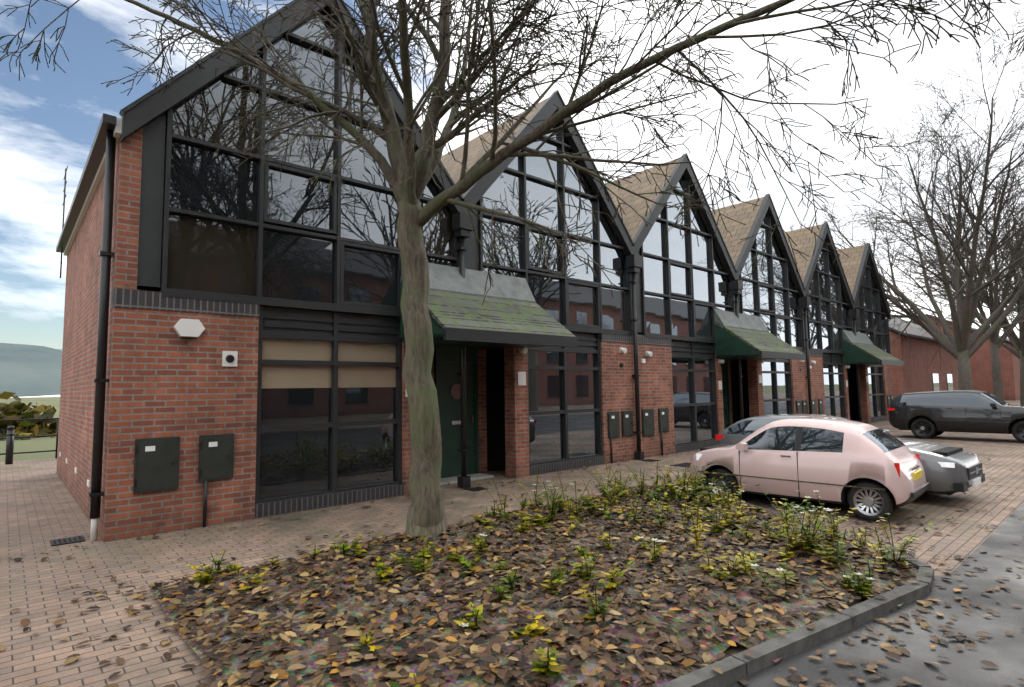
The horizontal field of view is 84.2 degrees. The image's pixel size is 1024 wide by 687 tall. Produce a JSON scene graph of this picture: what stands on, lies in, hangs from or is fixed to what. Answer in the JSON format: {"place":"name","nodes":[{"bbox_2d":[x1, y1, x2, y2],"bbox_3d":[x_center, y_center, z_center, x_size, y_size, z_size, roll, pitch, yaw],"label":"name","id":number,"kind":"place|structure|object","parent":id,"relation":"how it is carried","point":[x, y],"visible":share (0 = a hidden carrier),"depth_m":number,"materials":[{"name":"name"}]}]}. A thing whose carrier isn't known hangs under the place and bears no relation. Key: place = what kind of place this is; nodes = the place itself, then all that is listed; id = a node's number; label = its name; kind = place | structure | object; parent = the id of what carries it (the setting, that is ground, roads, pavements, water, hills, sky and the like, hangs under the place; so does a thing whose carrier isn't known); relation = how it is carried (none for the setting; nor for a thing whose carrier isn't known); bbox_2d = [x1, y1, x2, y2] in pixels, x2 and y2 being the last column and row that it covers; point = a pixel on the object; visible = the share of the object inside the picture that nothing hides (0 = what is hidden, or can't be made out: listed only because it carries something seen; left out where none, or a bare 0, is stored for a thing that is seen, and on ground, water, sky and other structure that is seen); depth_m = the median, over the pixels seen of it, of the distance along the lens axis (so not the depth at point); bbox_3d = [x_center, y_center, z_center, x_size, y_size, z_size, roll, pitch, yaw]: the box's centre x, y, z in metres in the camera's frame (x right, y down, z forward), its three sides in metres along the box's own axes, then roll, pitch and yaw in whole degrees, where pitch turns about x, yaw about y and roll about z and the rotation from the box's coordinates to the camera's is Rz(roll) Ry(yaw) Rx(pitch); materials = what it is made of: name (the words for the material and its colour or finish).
{"place":"outdoors","nodes":[
{"label":"outdoors","id":0,"kind":"place"},
{"bbox_2d":[0,397,59,461],"bbox_3d":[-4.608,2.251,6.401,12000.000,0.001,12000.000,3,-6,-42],"label":"field ground","id":1,"kind":"structure","parent":0,"point":[39,443],"depth_m":19.96,"materials":[{"name":"green plant"}]},
{"bbox_2d":[0,391,56,440],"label":"shrubs","id":2,"kind":"object","parent":1,"relation":"on","point":[17,409],"depth_m":23.20,"materials":[{"name":"green plant"}]},
{"bbox_2d":[0,343,61,396],"bbox_3d":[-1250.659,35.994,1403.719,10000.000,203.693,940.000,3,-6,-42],"label":"hills","id":3,"kind":"structure","parent":0,"point":[29,370],"depth_m":1208.80,"materials":[{"name":"grey"}]},
{"bbox_2d":[10,395,59,397],"bbox_3d":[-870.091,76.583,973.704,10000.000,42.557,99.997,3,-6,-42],"label":"water","id":4,"kind":"structure","parent":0,"point":[45,396],"depth_m":981.32,"materials":[{"name":"white"}]},
{"bbox_2d":[56,10,892,541],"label":"building","id":5,"kind":"structure","parent":0,"point":[211,256],"depth_m":8.61,"materials":[{"name":"red brick"}]},
{"bbox_2d":[56,113,893,540],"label":"wall fixtures","id":6,"kind":"object","parent":5,"relation":"attached to","point":[454,377],"visible":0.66,"depth_m":9.76,"materials":[{"name":"black metal"}]},
{"bbox_2d":[63,0,890,318],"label":"building roof","id":7,"kind":"structure","parent":5,"relation":"attached to","point":[631,232],"depth_m":13.39,"materials":[{"name":"tile"}]},
{"bbox_2d":[137,30,890,503],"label":"window frames","id":8,"kind":"structure","parent":5,"relation":"attached to","point":[301,320],"depth_m":8.97,"materials":[{"name":"black metal"}]},
{"bbox_2d":[400,261,903,365],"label":"awnings","id":9,"kind":"object","parent":5,"relation":"attached to","point":[510,312],"visible":0.93,"depth_m":9.98,"materials":[{"name":"green fabric"}]},
{"bbox_2d":[0,400,1023,686],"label":"brick pavement","id":10,"kind":"structure","parent":0,"point":[40,508],"depth_m":6.24,"materials":[{"name":"beige brick"}]},
{"bbox_2d":[0,418,58,463],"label":"fence","id":11,"kind":"object","parent":10,"relation":"on","point":[9,438],"visible":0.39,"depth_m":14.38,"materials":[{"name":"black metal"}]},
{"bbox_2d":[50,459,690,545],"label":"drain covers","id":12,"kind":"object","parent":10,"relation":"on","point":[63,541],"visible":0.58,"depth_m":6.56,"materials":[{"name":"metal"}]},
{"bbox_2d":[0,0,1023,540],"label":"tree","id":13,"kind":"object","parent":10,"relation":"on","point":[408,172],"visible":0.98,"depth_m":5.86,"materials":[{"name":"brown plant"}]},
{"bbox_2d":[0,450,1023,686],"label":"fallen leaves","id":14,"kind":"object","parent":10,"relation":"on","point":[430,675],"visible":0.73,"depth_m":3.99,"materials":[{"name":"brown plant"}]},
{"bbox_2d":[150,488,917,686],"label":"bed soil","id":15,"kind":"structure","parent":10,"relation":"on","point":[714,649],"depth_m":3.93,"materials":[{"name":"brown soil"}]},
{"bbox_2d":[186,459,936,686],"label":"bed weeds","id":16,"kind":"object","parent":15,"relation":"on","point":[810,538],"visible":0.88,"depth_m":5.13,"materials":[{"name":"green plant"}]},
{"bbox_2d":[632,484,934,686],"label":"bed kerb","id":17,"kind":"structure","parent":10,"relation":"on","point":[735,667],"depth_m":3.62,"materials":[{"name":"concrete"}]},
{"bbox_2d":[690,417,929,520],"bbox_3d":[3.999,1.640,7.972,1.629,1.192,2.888,4,-6,-45],"label":"pink car","id":18,"kind":"object","parent":10,"relation":"on","point":[875,470],"visible":0.94,"depth_m":7.25,"materials":[{"name":"pink paint"}]},
{"bbox_2d":[715,414,984,494],"bbox_3d":[5.215,1.736,9.143,1.721,1.152,3.580,3,-6,-41],"label":"silver car","id":19,"kind":"object","parent":10,"relation":"on","point":[949,470],"visible":0.27,"depth_m":7.80,"materials":[{"name":"grey paint"}]},
{"bbox_2d":[786,9,1023,404],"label":"trees","id":20,"kind":"object","parent":10,"relation":"on","point":[960,347],"visible":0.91,"depth_m":26.96,"materials":[{"name":"brown plant"}]},
{"bbox_2d":[886,314,1019,399],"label":"building","id":21,"kind":"structure","parent":10,"relation":"on","point":[914,374],"depth_m":40.91,"materials":[{"name":"brick"}]},
{"bbox_2d":[888,390,1023,442],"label":"suv","id":22,"kind":"object","parent":10,"relation":"on","point":[923,415],"visible":1,"depth_m":16.29,"materials":[{"name":"grey paint"}]},
{"bbox_2d":[0,0,1023,348],"label":"sky","id":23,"kind":"structure","parent":0,"point":[50,120],"materials":[{"name":"white"}]},
{"bbox_2d":[724,503,1023,686],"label":"road asphalt","id":24,"kind":"structure","parent":0,"point":[1001,649],"depth_m":3.63,"materials":[{"name":"grey asphalt"}]}
]}

